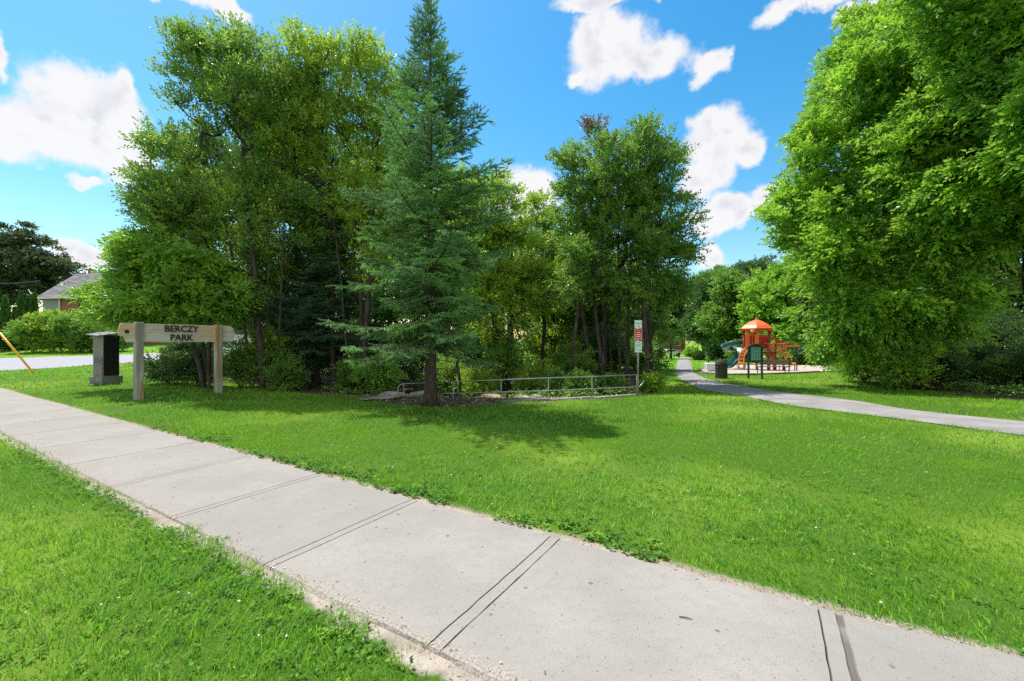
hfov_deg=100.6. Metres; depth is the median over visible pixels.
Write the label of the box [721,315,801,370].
play structure
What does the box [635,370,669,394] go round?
shrub
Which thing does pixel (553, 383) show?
shrub
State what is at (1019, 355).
shrub
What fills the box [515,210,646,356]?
woodland tree
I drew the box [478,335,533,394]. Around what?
shrub
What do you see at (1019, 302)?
woodland tree
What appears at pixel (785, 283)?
background tree
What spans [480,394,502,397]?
rock
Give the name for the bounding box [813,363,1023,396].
ground cover
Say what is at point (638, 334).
signpost
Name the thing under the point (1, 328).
bush
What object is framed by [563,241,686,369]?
woodland tree
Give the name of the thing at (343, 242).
spruce tree
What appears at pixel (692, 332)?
background tree
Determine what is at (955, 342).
shrub
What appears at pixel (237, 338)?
pale house
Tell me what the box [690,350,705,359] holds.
shrub
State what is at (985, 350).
shrub
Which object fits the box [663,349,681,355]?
parked car
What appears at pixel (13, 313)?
columnar cedar
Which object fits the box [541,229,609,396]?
sapling
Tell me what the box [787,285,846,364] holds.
background tree
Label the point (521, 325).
woodland tree
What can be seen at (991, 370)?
shrub
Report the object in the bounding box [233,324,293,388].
shrub
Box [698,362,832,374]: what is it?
sand border
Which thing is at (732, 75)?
sky
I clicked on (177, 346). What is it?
shrub
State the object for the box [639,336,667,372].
shrub
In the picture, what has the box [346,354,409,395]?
shrub
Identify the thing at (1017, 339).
shrub
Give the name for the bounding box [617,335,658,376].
shrub
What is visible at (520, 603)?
sidewalk
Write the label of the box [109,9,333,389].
broadleaf tree
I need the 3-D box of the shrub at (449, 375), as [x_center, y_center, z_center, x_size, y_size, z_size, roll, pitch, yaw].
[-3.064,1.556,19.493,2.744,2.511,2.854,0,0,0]
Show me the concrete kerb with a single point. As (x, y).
(553, 399)
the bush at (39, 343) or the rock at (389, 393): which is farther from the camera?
the bush at (39, 343)
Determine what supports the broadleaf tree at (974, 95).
on the ground at (434, 666)
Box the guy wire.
[0,332,34,372]
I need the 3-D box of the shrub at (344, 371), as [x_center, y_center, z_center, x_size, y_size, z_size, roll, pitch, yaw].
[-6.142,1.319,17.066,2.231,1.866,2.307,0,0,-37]
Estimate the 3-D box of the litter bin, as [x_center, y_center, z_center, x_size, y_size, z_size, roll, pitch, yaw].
[11.251,1.534,22.840,0.636,1.058,0.642,0,0,0]
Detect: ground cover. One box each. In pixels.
[228,369,646,397]
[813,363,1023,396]
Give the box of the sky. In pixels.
[0,0,1021,341]
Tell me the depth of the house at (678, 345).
118.00 m
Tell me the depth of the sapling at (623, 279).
18.34 m
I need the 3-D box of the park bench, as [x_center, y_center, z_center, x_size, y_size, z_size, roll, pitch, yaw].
[16.909,1.714,27.433,2.067,0.951,0.604,0,0,0]
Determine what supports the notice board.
on the ground at (434, 666)
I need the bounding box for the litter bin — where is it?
[715,359,727,378]
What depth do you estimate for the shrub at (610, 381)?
16.76 m
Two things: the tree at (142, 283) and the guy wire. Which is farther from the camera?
the guy wire
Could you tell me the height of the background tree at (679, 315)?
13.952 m
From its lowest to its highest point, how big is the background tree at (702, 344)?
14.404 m
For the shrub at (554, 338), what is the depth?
27.30 m
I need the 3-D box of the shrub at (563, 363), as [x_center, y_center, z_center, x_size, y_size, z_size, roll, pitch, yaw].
[2.837,1.248,20.055,2.885,2.811,2.921,0,0,0]
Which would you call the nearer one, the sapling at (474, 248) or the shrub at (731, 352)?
the sapling at (474, 248)
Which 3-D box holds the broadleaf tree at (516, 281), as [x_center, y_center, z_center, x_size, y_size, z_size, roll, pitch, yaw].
[-0.621,-3.088,20.602,7.537,11.468,5.660,0,0,-21]
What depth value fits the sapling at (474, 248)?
15.09 m
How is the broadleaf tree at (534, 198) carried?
on the ground at (434, 666)
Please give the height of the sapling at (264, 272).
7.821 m
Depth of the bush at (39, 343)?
44.23 m
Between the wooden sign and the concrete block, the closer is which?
the wooden sign
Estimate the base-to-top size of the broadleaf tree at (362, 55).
14.959 m
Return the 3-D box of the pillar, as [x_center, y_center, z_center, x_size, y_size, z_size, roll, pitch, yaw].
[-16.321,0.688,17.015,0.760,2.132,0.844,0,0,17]
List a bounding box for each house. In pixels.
[37,269,164,345]
[223,276,302,357]
[655,330,684,351]
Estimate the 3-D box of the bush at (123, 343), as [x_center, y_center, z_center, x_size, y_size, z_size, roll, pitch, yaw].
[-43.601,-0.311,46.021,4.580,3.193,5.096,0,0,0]
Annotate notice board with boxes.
[747,343,762,378]
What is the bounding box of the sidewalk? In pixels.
[0,389,1023,680]
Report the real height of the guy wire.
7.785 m
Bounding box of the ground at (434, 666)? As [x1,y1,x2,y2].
[0,342,1023,680]
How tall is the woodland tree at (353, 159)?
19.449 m
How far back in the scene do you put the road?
34.01 m
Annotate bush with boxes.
[0,324,10,347]
[0,337,35,349]
[1,314,53,352]
[19,306,67,351]
[40,308,87,351]
[58,316,102,352]
[79,325,131,350]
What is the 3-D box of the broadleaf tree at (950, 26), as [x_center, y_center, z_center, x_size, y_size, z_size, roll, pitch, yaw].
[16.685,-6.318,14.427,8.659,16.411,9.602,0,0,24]
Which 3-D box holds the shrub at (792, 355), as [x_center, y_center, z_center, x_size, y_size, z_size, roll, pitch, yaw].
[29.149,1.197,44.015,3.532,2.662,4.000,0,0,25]
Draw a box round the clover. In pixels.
[0,424,1023,680]
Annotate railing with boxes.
[397,374,643,403]
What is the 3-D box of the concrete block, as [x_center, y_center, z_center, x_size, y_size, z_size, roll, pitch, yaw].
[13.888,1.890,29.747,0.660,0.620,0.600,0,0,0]
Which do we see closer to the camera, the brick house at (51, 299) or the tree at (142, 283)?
the tree at (142, 283)
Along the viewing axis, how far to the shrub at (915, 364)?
16.16 m
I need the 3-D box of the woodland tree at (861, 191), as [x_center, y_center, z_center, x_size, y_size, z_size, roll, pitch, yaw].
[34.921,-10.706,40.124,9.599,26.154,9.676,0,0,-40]
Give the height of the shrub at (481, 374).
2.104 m
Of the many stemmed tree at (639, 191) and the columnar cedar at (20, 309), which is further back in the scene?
the columnar cedar at (20, 309)
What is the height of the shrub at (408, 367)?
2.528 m
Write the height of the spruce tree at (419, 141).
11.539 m
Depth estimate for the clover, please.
3.46 m
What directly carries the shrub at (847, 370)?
on the ground at (434, 666)
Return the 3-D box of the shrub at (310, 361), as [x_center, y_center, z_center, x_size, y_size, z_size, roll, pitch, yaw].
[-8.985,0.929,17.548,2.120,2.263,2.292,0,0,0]
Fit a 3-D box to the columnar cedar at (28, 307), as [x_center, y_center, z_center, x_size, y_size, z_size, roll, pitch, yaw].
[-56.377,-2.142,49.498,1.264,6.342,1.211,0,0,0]
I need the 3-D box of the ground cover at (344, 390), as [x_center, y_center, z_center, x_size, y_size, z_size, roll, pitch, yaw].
[-2.963,2.213,21.001,20.313,1.477,14.342,0,0,0]
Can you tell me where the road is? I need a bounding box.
[0,353,164,370]
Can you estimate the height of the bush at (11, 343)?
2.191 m
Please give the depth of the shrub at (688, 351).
83.33 m
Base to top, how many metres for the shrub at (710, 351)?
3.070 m
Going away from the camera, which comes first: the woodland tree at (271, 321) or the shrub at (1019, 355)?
the shrub at (1019, 355)
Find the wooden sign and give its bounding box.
[117,322,234,399]
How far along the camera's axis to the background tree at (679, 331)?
111.34 m
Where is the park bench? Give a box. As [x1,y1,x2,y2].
[755,360,791,372]
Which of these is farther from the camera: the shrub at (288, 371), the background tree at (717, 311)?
the background tree at (717, 311)
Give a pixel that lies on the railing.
(501, 391)
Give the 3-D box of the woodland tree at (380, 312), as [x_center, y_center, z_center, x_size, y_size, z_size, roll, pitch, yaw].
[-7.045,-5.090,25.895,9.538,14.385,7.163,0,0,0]
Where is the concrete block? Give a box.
[704,363,714,371]
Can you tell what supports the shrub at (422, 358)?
on the ground at (434, 666)
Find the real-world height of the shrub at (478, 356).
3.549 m
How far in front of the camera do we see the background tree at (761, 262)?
68.96 m
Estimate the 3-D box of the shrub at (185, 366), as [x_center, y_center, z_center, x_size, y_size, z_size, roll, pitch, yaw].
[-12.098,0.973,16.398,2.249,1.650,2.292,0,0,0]
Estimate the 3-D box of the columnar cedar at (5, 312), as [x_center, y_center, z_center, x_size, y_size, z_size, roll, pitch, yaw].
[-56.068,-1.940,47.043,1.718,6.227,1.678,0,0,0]
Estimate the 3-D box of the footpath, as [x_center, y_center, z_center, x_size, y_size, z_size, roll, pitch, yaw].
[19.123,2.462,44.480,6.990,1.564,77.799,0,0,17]
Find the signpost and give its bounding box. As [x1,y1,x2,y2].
[634,320,641,396]
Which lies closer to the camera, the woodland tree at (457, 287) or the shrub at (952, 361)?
the shrub at (952, 361)
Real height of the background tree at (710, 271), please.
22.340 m
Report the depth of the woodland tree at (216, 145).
26.87 m
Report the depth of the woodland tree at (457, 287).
29.04 m
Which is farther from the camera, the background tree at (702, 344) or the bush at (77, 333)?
the background tree at (702, 344)
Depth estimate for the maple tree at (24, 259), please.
60.96 m
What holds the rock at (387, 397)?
on the ground at (434, 666)
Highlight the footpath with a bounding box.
[676,357,1023,434]
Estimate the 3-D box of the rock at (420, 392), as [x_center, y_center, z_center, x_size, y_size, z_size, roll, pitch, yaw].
[-3.378,1.943,15.285,0.706,0.278,0.543,0,0,-43]
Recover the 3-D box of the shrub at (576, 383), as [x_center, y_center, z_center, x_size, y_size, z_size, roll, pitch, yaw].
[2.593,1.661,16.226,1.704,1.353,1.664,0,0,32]
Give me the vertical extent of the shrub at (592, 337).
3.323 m
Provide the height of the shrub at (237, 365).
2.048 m
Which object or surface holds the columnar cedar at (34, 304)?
on the ground at (434, 666)
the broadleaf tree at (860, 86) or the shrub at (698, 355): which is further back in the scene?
the shrub at (698, 355)
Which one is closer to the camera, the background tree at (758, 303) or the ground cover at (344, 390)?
the ground cover at (344, 390)
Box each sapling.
[241,227,281,339]
[435,228,488,396]
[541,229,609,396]
[608,224,678,393]
[622,222,668,372]
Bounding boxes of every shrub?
[129,347,190,384]
[153,330,223,378]
[157,345,227,385]
[211,336,265,387]
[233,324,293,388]
[258,348,314,391]
[284,336,323,388]
[306,330,358,382]
[327,351,375,394]
[335,315,403,358]
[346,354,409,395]
[371,340,424,390]
[391,319,451,376]
[418,350,471,396]
[448,364,505,396]
[459,319,520,372]
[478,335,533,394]
[509,355,554,395]
[519,317,579,369]
[529,366,571,396]
[543,338,603,393]
[557,366,600,396]
[575,320,630,376]
[593,371,630,395]
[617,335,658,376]
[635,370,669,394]
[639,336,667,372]
[682,346,700,356]
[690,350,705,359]
[702,340,731,359]
[723,339,746,361]
[774,340,812,364]
[829,341,883,381]
[851,334,948,390]
[901,342,986,388]
[906,321,978,351]
[952,341,1018,386]
[962,309,1023,356]
[966,352,1023,388]
[995,343,1023,388]
[999,312,1023,355]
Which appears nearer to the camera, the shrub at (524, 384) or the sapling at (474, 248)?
the sapling at (474, 248)
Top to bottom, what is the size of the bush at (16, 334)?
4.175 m
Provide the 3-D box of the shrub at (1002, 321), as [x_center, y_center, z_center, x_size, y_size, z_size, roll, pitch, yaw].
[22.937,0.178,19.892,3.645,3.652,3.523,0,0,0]
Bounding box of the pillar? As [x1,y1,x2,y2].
[86,331,122,383]
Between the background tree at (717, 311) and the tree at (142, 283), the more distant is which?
the background tree at (717, 311)
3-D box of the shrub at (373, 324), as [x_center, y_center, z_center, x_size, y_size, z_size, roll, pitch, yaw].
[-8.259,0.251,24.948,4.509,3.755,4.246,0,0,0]
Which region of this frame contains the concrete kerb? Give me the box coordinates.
[500,394,636,401]
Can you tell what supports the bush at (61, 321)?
on the ground at (434, 666)
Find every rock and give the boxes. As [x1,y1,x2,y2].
[361,395,405,399]
[379,391,404,395]
[410,390,423,396]
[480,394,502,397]
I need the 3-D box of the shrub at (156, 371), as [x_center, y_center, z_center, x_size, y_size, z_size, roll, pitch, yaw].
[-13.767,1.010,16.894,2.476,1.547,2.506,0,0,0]
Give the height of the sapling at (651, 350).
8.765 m
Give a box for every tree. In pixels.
[0,219,90,318]
[56,221,278,388]
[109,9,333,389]
[135,118,282,356]
[189,89,360,339]
[226,167,358,388]
[239,10,425,394]
[273,147,382,391]
[288,134,388,332]
[316,0,522,406]
[337,154,449,349]
[386,168,503,364]
[422,156,577,394]
[473,212,542,343]
[509,188,595,367]
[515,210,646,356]
[539,109,714,390]
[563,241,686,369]
[651,276,694,358]
[671,323,695,351]
[676,273,729,359]
[686,287,716,351]
[688,264,730,284]
[691,267,750,348]
[729,253,778,280]
[733,267,794,359]
[749,0,1022,385]
[758,244,820,363]
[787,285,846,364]
[838,0,1023,293]
[838,119,910,333]
[912,0,1023,198]
[924,227,1023,317]
[956,259,1023,331]
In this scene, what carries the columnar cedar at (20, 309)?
on the ground at (434, 666)
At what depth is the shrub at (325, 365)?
19.57 m
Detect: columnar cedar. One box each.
[0,295,13,350]
[11,306,15,321]
[15,290,26,322]
[23,295,32,322]
[31,292,38,315]
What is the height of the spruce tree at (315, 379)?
9.936 m
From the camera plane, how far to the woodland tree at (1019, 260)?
24.65 m

